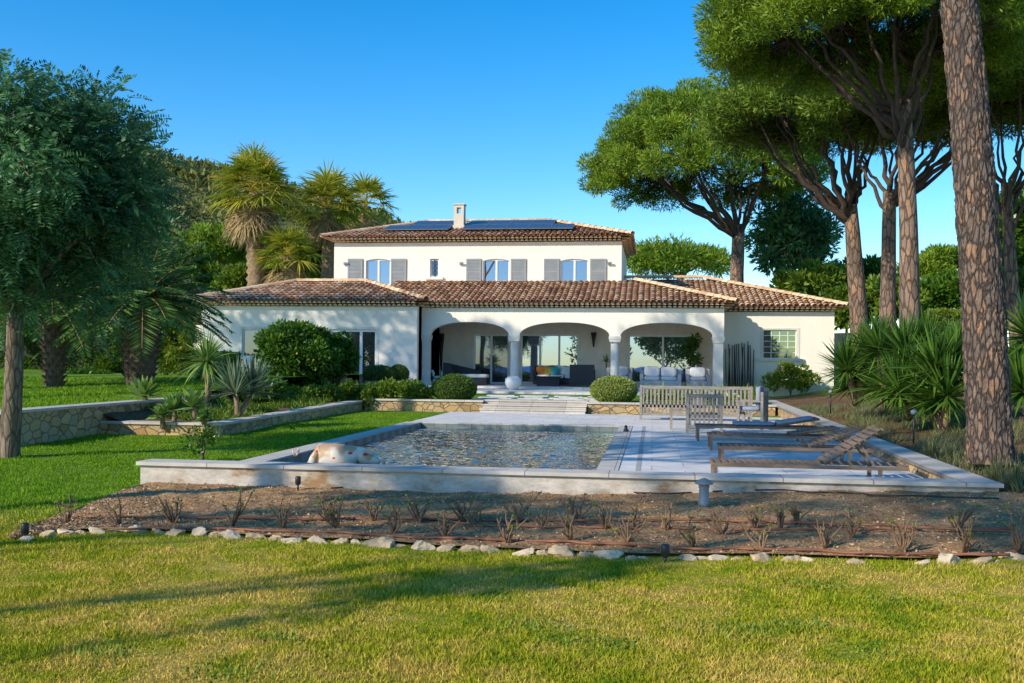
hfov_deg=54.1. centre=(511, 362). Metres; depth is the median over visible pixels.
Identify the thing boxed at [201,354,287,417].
yucca plant
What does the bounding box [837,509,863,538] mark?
rose bush
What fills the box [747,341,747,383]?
bamboo pole
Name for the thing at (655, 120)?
pine tree
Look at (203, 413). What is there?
agave plant
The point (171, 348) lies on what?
garden shrub
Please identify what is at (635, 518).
rose bush
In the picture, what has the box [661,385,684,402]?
agapanthus
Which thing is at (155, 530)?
border stone
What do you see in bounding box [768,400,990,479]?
side wall
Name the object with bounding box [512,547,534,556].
border stone
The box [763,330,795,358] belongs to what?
window
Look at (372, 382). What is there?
stone planter
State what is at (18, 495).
lawn grass
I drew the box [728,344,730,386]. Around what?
bamboo pole
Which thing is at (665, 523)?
rose bush
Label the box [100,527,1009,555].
drip hose
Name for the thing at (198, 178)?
forest
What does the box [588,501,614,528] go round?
rose bush
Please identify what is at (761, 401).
garden armchair
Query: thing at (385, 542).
border stone
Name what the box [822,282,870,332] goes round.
broadleaf tree
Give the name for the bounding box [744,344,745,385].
bamboo pole
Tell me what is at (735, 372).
bamboo pole
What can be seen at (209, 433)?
young lemon shrub
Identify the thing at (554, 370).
throw cushion
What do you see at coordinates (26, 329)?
broadleaf tree
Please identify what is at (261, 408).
ground cover
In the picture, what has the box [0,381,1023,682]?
ground
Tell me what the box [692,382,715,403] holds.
agapanthus
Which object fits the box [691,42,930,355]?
pine tree
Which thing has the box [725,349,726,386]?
bamboo pole
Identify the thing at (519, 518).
rose bush
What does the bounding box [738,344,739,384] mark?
bamboo pole
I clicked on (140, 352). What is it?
date palm
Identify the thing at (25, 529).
garden spotlight
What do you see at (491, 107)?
sky
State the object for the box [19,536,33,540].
border stone
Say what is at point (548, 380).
coffee table
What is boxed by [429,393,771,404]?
terrace lawn
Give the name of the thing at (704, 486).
bollard lamp
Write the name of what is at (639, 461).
drain channel
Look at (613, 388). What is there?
clipped ball
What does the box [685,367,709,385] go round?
porch armchair
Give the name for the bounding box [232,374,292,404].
garden shrub
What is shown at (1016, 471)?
grass tuft
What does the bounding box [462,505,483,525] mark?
rose bush
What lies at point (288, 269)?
palm tree
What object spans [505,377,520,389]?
flower pot
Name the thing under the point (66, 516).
rose bush
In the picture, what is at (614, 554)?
border stone
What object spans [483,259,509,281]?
window
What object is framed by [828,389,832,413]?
path light
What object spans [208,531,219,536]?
border stone
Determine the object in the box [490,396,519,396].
paving slab
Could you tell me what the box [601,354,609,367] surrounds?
potted palm
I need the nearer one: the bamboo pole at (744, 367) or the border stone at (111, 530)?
the border stone at (111, 530)
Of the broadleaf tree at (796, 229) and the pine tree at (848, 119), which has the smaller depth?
the pine tree at (848, 119)
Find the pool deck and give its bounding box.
[410,412,922,477]
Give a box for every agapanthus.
[635,383,660,402]
[653,383,671,402]
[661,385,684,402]
[679,384,696,401]
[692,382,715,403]
[710,384,723,401]
[718,384,739,403]
[734,384,755,401]
[746,384,775,403]
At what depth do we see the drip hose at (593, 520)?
9.79 m
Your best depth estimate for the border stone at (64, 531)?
9.04 m
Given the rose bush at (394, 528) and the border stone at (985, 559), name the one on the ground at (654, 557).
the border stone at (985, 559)
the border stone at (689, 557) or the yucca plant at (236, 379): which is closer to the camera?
the border stone at (689, 557)
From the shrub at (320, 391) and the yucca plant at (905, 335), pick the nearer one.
the yucca plant at (905, 335)
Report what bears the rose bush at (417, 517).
on the flower bed at (755, 497)
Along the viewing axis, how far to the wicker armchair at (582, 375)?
40.60 m
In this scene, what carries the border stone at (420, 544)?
on the ground at (654, 557)
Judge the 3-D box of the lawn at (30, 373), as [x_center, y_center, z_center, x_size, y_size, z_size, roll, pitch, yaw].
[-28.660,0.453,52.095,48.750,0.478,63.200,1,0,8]
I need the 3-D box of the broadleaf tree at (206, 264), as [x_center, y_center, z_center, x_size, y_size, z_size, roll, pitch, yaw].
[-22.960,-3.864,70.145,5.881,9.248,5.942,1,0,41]
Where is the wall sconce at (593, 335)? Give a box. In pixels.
[591,332,596,346]
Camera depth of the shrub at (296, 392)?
28.84 m
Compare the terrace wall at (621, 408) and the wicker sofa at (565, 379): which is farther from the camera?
the wicker sofa at (565, 379)
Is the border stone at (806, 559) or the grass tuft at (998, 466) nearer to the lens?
the border stone at (806, 559)
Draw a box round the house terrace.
[477,388,739,396]
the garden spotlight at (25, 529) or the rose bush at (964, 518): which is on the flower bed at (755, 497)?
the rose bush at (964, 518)
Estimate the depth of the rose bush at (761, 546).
8.38 m
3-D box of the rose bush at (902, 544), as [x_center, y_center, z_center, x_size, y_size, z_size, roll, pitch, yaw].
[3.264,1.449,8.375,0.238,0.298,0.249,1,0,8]
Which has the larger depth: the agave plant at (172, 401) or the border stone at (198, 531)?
the agave plant at (172, 401)
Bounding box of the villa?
[189,203,848,396]
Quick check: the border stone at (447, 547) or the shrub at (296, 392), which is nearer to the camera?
the border stone at (447, 547)
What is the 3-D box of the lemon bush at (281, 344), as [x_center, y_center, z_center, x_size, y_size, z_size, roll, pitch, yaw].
[-7.291,-0.234,33.939,3.218,2.576,2.614,1,0,26]
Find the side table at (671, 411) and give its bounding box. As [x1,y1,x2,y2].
[669,409,690,429]
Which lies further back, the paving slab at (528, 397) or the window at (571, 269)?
the window at (571, 269)
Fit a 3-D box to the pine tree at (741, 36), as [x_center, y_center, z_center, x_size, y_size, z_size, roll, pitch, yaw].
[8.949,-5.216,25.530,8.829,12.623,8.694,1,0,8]
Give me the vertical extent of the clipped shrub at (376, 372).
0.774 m
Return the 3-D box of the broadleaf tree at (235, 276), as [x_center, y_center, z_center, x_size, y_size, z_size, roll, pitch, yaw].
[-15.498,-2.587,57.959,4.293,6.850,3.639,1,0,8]
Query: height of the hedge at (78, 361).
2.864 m
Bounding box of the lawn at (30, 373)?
[0,369,361,407]
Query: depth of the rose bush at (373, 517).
9.80 m
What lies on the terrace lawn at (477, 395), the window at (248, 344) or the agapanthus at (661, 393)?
the agapanthus at (661, 393)
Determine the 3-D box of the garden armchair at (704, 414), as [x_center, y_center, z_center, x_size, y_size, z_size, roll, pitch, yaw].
[4.088,1.073,21.256,0.780,0.840,0.620,1,0,12]
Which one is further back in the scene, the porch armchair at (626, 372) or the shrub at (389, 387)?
the porch armchair at (626, 372)
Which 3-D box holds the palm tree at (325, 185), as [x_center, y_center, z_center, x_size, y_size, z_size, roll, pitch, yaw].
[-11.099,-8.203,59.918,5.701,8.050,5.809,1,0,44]
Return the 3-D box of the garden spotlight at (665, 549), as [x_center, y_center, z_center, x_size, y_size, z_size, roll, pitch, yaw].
[1.233,1.553,8.065,0.068,0.180,0.066,1,0,8]
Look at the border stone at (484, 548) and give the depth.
8.41 m
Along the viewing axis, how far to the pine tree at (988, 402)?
13.06 m
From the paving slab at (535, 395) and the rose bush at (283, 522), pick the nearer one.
the rose bush at (283, 522)
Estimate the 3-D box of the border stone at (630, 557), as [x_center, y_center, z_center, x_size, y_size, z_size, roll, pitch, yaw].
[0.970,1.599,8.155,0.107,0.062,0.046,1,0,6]
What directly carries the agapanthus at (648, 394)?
on the terrace lawn at (477, 395)
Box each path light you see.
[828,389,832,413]
[911,409,916,442]
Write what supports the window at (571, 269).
in the villa
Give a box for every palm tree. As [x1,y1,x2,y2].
[198,138,318,285]
[248,221,330,284]
[282,159,377,281]
[332,172,399,229]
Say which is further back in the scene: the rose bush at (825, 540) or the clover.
the rose bush at (825, 540)
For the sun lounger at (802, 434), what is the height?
0.428 m
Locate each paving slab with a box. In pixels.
[468,398,485,399]
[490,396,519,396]
[513,397,543,397]
[517,398,548,399]
[520,395,548,396]
[549,398,578,398]
[554,399,584,399]
[559,397,588,397]
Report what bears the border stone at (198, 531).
on the ground at (654, 557)
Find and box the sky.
[0,0,1023,345]
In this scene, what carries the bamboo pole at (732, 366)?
on the ground at (654, 557)
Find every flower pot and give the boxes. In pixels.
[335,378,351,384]
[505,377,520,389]
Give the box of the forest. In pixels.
[90,146,410,324]
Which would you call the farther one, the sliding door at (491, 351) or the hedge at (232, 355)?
the sliding door at (491, 351)
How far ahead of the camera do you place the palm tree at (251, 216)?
55.27 m
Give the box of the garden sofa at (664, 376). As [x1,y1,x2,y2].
[640,367,680,385]
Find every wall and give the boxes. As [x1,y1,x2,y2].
[0,395,218,445]
[100,400,363,435]
[136,459,1003,494]
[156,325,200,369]
[365,398,484,411]
[586,402,776,415]
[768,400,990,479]
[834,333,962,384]
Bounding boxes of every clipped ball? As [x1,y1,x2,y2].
[431,373,477,399]
[589,375,638,401]
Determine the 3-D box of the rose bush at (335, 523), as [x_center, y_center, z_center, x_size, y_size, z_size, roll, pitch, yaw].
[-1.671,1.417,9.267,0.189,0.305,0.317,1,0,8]
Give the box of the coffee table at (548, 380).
[536,376,561,385]
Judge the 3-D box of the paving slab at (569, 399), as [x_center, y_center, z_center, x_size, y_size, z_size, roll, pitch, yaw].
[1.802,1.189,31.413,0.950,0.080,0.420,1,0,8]
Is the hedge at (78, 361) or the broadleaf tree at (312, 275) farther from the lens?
the broadleaf tree at (312, 275)
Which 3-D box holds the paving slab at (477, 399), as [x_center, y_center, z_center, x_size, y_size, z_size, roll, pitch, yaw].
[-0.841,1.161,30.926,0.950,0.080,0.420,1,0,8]
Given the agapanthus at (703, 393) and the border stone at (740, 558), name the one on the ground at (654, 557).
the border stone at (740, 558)
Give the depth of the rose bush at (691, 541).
8.42 m
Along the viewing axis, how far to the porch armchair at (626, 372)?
41.43 m
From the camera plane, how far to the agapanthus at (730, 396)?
29.87 m
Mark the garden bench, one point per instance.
(682, 405)
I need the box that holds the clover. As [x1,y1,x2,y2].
[33,576,941,682]
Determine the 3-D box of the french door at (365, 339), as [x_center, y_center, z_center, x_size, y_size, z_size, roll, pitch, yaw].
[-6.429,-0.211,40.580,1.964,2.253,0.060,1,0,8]
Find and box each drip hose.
[71,515,1011,532]
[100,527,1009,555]
[331,486,998,498]
[426,517,1010,530]
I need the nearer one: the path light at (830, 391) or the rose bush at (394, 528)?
the rose bush at (394, 528)
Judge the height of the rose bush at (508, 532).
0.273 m
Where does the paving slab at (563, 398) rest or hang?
on the terrace lawn at (477, 395)
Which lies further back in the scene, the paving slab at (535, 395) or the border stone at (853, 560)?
the paving slab at (535, 395)
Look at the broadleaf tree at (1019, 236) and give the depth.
44.25 m
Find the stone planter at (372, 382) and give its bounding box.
[364,381,399,384]
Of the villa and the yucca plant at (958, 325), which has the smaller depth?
the yucca plant at (958, 325)
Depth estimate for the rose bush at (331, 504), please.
9.80 m
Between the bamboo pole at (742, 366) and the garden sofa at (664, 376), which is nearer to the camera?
the garden sofa at (664, 376)
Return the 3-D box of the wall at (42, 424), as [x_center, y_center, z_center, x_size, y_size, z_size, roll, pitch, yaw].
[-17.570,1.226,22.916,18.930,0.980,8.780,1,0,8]
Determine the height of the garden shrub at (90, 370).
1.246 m
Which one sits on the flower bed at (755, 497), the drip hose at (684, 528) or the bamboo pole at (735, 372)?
the drip hose at (684, 528)
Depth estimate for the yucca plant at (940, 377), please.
18.40 m
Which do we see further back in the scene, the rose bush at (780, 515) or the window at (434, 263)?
the window at (434, 263)
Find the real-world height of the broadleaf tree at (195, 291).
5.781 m
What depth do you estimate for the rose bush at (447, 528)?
8.85 m
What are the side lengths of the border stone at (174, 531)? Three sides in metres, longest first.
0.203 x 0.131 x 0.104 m
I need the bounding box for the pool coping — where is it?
[241,422,631,469]
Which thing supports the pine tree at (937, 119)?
on the bank soil
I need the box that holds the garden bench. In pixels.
[639,385,752,420]
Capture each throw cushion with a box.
[536,366,544,374]
[543,366,550,374]
[550,366,558,374]
[561,366,569,374]
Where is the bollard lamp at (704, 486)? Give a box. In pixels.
[695,478,712,506]
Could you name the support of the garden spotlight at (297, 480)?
on the flower bed at (755, 497)
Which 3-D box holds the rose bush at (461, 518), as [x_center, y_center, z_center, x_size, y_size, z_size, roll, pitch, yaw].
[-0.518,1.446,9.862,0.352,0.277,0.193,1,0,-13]
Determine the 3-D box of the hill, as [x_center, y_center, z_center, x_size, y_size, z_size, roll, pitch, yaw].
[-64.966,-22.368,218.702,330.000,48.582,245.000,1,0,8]
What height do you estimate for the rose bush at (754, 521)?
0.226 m
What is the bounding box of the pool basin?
[271,423,618,468]
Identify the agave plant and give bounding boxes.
[126,375,164,400]
[145,401,177,428]
[154,391,188,420]
[175,385,212,419]
[194,405,216,429]
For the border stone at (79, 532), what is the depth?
9.08 m
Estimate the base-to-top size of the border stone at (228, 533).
0.119 m
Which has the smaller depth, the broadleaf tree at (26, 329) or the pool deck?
the pool deck
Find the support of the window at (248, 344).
in the villa
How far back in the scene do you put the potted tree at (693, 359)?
42.18 m
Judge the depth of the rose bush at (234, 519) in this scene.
9.58 m
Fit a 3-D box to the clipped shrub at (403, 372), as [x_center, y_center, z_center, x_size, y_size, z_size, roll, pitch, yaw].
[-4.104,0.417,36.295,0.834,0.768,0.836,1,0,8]
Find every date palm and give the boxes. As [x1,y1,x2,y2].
[0,275,133,386]
[27,216,236,384]
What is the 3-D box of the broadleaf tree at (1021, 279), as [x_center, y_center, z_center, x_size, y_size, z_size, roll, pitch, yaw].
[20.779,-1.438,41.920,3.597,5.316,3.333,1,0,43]
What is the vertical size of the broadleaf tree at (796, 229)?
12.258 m
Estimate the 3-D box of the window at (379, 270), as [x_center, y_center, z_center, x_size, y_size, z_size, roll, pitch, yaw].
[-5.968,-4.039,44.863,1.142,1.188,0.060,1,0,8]
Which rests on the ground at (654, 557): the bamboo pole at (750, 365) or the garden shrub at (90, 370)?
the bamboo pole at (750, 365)
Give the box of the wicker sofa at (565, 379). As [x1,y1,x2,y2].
[533,365,569,384]
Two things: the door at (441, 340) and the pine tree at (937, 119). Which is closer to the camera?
the pine tree at (937, 119)
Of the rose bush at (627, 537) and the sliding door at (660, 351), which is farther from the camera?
the sliding door at (660, 351)
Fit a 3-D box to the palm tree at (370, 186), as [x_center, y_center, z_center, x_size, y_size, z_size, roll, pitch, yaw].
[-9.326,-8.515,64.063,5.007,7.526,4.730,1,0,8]
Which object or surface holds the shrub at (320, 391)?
on the planting bed at (141, 415)
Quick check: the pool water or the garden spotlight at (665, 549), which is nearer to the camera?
the garden spotlight at (665, 549)
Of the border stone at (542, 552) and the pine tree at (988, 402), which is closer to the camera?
the border stone at (542, 552)
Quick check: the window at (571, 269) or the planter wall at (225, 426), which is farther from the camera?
the window at (571, 269)
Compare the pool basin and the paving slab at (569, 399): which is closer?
the pool basin
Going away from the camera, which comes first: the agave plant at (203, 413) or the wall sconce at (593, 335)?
the agave plant at (203, 413)
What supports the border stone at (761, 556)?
on the ground at (654, 557)
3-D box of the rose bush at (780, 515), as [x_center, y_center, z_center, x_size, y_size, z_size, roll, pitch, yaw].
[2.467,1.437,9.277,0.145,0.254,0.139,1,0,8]
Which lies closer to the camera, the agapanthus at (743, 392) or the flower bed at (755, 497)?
the flower bed at (755, 497)
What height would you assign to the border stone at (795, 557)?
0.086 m
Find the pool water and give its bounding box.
[301,428,615,469]
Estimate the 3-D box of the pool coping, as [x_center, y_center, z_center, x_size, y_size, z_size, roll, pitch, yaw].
[-0.639,1.762,18.042,5.350,0.662,11.160,1,0,8]
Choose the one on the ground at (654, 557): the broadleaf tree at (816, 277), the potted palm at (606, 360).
the broadleaf tree at (816, 277)
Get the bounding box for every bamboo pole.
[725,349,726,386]
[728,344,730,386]
[732,346,732,386]
[733,345,734,390]
[734,344,735,390]
[736,344,737,386]
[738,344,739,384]
[741,343,743,384]
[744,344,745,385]
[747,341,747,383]
[748,345,748,386]
[750,345,750,385]
[752,350,753,385]
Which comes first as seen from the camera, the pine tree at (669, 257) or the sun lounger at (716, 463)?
the sun lounger at (716, 463)
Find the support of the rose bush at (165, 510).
on the flower bed at (755, 497)
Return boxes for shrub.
[64,366,113,373]
[90,354,123,372]
[156,318,202,374]
[179,420,221,459]
[195,365,229,394]
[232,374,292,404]
[286,385,313,402]
[305,381,346,401]
[333,379,383,409]
[362,364,396,380]
[372,377,407,398]
[392,364,409,380]
[395,378,434,398]
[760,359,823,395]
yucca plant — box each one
[167,326,238,398]
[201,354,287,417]
[813,319,879,406]
[839,306,900,410]
[855,307,961,420]
[877,319,965,433]
[941,314,1022,395]
[1006,292,1023,417]
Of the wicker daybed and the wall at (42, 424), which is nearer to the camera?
the wall at (42, 424)
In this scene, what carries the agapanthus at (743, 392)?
on the terrace lawn at (477, 395)
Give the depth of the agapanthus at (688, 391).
30.14 m
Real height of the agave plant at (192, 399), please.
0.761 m
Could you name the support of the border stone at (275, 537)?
on the ground at (654, 557)
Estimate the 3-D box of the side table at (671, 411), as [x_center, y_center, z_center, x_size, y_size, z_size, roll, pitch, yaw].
[3.746,1.274,22.294,0.500,0.430,0.460,1,0,8]
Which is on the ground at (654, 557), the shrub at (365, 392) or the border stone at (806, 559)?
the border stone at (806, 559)
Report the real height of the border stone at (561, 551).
0.146 m
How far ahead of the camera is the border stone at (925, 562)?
8.04 m
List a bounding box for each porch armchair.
[606,366,631,379]
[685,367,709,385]
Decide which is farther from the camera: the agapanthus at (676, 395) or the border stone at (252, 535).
the agapanthus at (676, 395)
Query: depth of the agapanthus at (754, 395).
29.83 m
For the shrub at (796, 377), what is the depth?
40.13 m
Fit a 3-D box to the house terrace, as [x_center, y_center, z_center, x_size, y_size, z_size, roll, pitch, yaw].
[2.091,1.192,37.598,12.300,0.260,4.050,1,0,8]
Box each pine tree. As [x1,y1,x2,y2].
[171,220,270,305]
[576,75,835,282]
[625,232,730,278]
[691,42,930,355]
[692,0,1023,405]
[778,23,1023,333]
[875,7,1023,340]
[896,242,958,279]
[940,0,1017,464]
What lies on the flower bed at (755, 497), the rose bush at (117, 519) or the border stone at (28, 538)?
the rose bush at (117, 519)
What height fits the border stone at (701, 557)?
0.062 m
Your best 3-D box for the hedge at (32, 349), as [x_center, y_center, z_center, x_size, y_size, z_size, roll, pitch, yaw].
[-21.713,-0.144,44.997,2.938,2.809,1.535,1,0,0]
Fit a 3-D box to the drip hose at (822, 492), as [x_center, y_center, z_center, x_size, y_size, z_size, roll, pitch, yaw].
[1.558,1.490,11.762,7.467,0.230,1.030,1,0,13]
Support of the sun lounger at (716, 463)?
on the pool deck
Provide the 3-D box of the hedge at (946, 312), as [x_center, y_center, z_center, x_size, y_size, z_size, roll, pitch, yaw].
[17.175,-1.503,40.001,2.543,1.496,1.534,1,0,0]
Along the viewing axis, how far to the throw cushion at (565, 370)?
42.23 m
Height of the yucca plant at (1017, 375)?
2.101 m
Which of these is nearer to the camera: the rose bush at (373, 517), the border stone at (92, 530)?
the border stone at (92, 530)
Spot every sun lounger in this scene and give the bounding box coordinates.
[695,416,819,442]
[707,425,843,452]
[709,425,908,476]
[717,425,873,465]
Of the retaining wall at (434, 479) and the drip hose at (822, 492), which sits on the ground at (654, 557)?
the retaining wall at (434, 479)
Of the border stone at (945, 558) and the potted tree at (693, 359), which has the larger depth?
the potted tree at (693, 359)
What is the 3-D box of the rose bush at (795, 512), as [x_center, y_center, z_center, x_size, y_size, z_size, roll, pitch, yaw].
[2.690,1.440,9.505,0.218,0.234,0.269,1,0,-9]
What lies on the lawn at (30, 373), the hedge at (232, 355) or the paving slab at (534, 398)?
the hedge at (232, 355)
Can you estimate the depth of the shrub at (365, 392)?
30.08 m
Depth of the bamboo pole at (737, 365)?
41.42 m
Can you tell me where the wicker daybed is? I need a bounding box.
[443,363,489,383]
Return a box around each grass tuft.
[918,437,940,457]
[984,456,1010,481]
[993,457,1023,490]
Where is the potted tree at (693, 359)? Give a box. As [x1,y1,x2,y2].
[681,332,703,366]
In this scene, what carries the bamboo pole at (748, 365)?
on the ground at (654, 557)
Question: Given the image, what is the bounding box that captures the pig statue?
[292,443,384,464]
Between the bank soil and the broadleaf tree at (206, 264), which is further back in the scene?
the broadleaf tree at (206, 264)
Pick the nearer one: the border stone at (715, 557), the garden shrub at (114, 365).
the border stone at (715, 557)
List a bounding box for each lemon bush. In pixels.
[253,318,345,388]
[327,330,360,383]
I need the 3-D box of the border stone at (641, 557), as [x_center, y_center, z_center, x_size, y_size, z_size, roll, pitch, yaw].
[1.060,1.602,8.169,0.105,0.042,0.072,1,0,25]
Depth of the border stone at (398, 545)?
8.60 m
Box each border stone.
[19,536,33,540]
[39,530,55,537]
[57,529,76,534]
[75,530,86,534]
[88,527,104,533]
[107,527,125,532]
[125,525,146,533]
[152,528,164,533]
[165,528,185,535]
[191,527,207,536]
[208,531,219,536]
[219,529,242,538]
[245,533,266,539]
[268,535,283,540]
[281,537,302,543]
[307,535,327,543]
[331,538,348,543]
[349,539,359,543]
[360,537,394,547]
[393,544,406,546]
[411,540,435,549]
[436,544,455,551]
[459,545,481,552]
[480,544,502,553]
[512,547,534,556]
[535,549,548,555]
[547,545,574,556]
[578,551,594,556]
[594,550,623,559]
[625,555,637,560]
[637,556,647,559]
[678,554,697,560]
[696,556,707,559]
[707,554,729,559]
[730,557,744,560]
[750,552,773,561]
[782,555,800,561]
[801,557,813,561]
[846,558,866,563]
[914,559,929,564]
[936,552,962,563]
[967,556,993,564]
[998,552,1023,560]
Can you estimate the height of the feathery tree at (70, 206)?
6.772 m
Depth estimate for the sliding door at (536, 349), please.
43.79 m
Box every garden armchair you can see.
[686,393,723,432]
[735,386,768,429]
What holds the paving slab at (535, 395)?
on the terrace lawn at (477, 395)
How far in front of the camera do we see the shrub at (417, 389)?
30.18 m
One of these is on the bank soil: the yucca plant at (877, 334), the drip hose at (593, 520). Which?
the yucca plant at (877, 334)
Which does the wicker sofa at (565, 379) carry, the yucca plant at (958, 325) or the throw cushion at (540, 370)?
the throw cushion at (540, 370)
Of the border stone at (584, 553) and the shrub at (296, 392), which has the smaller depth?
the border stone at (584, 553)
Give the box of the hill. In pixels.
[92,165,320,325]
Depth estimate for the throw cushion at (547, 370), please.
42.34 m
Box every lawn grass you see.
[0,412,438,534]
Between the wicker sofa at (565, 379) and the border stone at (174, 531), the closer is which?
the border stone at (174, 531)
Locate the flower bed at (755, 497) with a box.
[14,482,1023,557]
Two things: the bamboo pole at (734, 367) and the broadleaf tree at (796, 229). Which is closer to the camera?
the bamboo pole at (734, 367)
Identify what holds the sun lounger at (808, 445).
on the pool deck
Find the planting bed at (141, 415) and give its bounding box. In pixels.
[104,386,359,421]
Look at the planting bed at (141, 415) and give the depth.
21.63 m
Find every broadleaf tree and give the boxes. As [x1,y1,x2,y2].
[0,287,90,344]
[84,261,120,324]
[160,274,212,321]
[167,241,227,291]
[207,262,272,292]
[269,234,321,281]
[742,185,844,276]
[769,257,847,296]
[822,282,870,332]
[836,253,898,286]
[846,273,931,321]
[919,268,959,309]
[956,266,1023,331]
[997,180,1023,273]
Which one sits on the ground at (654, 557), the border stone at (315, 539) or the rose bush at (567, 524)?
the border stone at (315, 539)
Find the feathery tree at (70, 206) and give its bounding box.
[0,48,199,458]
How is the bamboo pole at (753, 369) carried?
on the ground at (654, 557)
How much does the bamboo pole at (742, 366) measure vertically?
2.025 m
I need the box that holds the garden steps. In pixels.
[479,399,588,413]
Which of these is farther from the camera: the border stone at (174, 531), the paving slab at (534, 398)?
the paving slab at (534, 398)
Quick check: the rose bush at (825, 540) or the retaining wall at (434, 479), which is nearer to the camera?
the rose bush at (825, 540)
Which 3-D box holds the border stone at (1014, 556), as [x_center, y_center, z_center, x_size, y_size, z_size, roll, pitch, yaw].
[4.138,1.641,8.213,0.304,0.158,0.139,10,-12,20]
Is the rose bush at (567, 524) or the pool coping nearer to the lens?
the rose bush at (567, 524)
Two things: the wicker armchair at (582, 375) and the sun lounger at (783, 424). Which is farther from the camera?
the wicker armchair at (582, 375)
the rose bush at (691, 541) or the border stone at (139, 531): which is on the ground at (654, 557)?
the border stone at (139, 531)
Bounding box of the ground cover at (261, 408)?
[137,382,356,421]
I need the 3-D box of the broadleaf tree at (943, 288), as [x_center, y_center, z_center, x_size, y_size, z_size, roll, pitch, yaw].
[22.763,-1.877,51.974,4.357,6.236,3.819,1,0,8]
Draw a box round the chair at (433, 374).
[431,370,441,382]
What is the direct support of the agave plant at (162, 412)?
on the ground at (654, 557)
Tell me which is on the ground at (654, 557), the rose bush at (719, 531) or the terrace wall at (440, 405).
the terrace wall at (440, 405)
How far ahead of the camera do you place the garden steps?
29.20 m
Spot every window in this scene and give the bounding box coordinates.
[242,329,261,356]
[366,259,390,284]
[430,259,438,276]
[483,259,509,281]
[561,259,587,281]
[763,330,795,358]
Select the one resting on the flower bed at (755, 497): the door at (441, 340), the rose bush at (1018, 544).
the rose bush at (1018, 544)
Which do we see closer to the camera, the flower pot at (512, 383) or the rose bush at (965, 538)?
the rose bush at (965, 538)
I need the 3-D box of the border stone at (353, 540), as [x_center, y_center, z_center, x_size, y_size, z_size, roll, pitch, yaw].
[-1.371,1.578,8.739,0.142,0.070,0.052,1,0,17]
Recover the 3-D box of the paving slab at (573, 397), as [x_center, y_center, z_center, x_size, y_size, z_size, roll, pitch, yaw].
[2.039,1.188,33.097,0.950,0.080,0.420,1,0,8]
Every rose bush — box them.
[53,494,77,521]
[104,494,126,523]
[157,495,183,522]
[222,486,254,525]
[268,496,291,527]
[316,495,340,517]
[316,498,344,527]
[364,496,386,520]
[382,503,406,532]
[402,494,434,521]
[429,513,459,535]
[441,495,476,521]
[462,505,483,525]
[495,491,541,522]
[497,511,529,542]
[525,507,556,528]
[557,507,577,539]
[560,493,597,518]
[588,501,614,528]
[610,516,646,542]
[628,504,650,526]
[661,503,677,530]
[678,516,698,546]
[702,509,736,534]
[738,522,774,551]
[743,506,763,527]
[770,504,784,527]
[787,502,811,524]
[813,510,846,548]
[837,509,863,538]
[886,516,917,551]
[938,503,982,527]
[949,513,978,552]
[1002,505,1023,552]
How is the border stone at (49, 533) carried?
on the ground at (654, 557)
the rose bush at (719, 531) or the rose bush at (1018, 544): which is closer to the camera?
the rose bush at (1018, 544)
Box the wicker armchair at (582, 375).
[570,364,594,385]
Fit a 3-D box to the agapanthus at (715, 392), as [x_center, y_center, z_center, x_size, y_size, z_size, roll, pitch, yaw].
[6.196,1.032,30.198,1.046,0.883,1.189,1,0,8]
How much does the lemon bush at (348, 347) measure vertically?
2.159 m
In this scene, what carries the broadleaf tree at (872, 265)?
on the ground at (654, 557)
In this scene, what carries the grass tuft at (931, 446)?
on the bank soil
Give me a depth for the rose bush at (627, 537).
8.66 m
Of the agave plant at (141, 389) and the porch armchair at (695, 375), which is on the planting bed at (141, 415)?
the agave plant at (141, 389)
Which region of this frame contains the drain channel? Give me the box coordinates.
[635,426,645,470]
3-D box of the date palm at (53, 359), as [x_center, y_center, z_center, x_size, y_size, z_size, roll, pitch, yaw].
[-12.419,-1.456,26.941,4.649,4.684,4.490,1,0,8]
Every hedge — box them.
[0,334,43,368]
[63,320,123,370]
[157,350,242,372]
[920,307,961,341]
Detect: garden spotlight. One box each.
[21,522,28,535]
[295,476,300,490]
[661,544,669,562]
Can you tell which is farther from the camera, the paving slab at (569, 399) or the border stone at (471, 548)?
the paving slab at (569, 399)
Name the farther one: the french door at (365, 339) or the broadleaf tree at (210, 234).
the broadleaf tree at (210, 234)
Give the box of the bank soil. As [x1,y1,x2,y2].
[768,389,1023,495]
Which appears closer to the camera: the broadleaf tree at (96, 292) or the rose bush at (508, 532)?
the rose bush at (508, 532)
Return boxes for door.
[329,329,375,384]
[439,334,443,369]
[474,334,508,382]
[521,334,578,382]
[628,335,697,383]

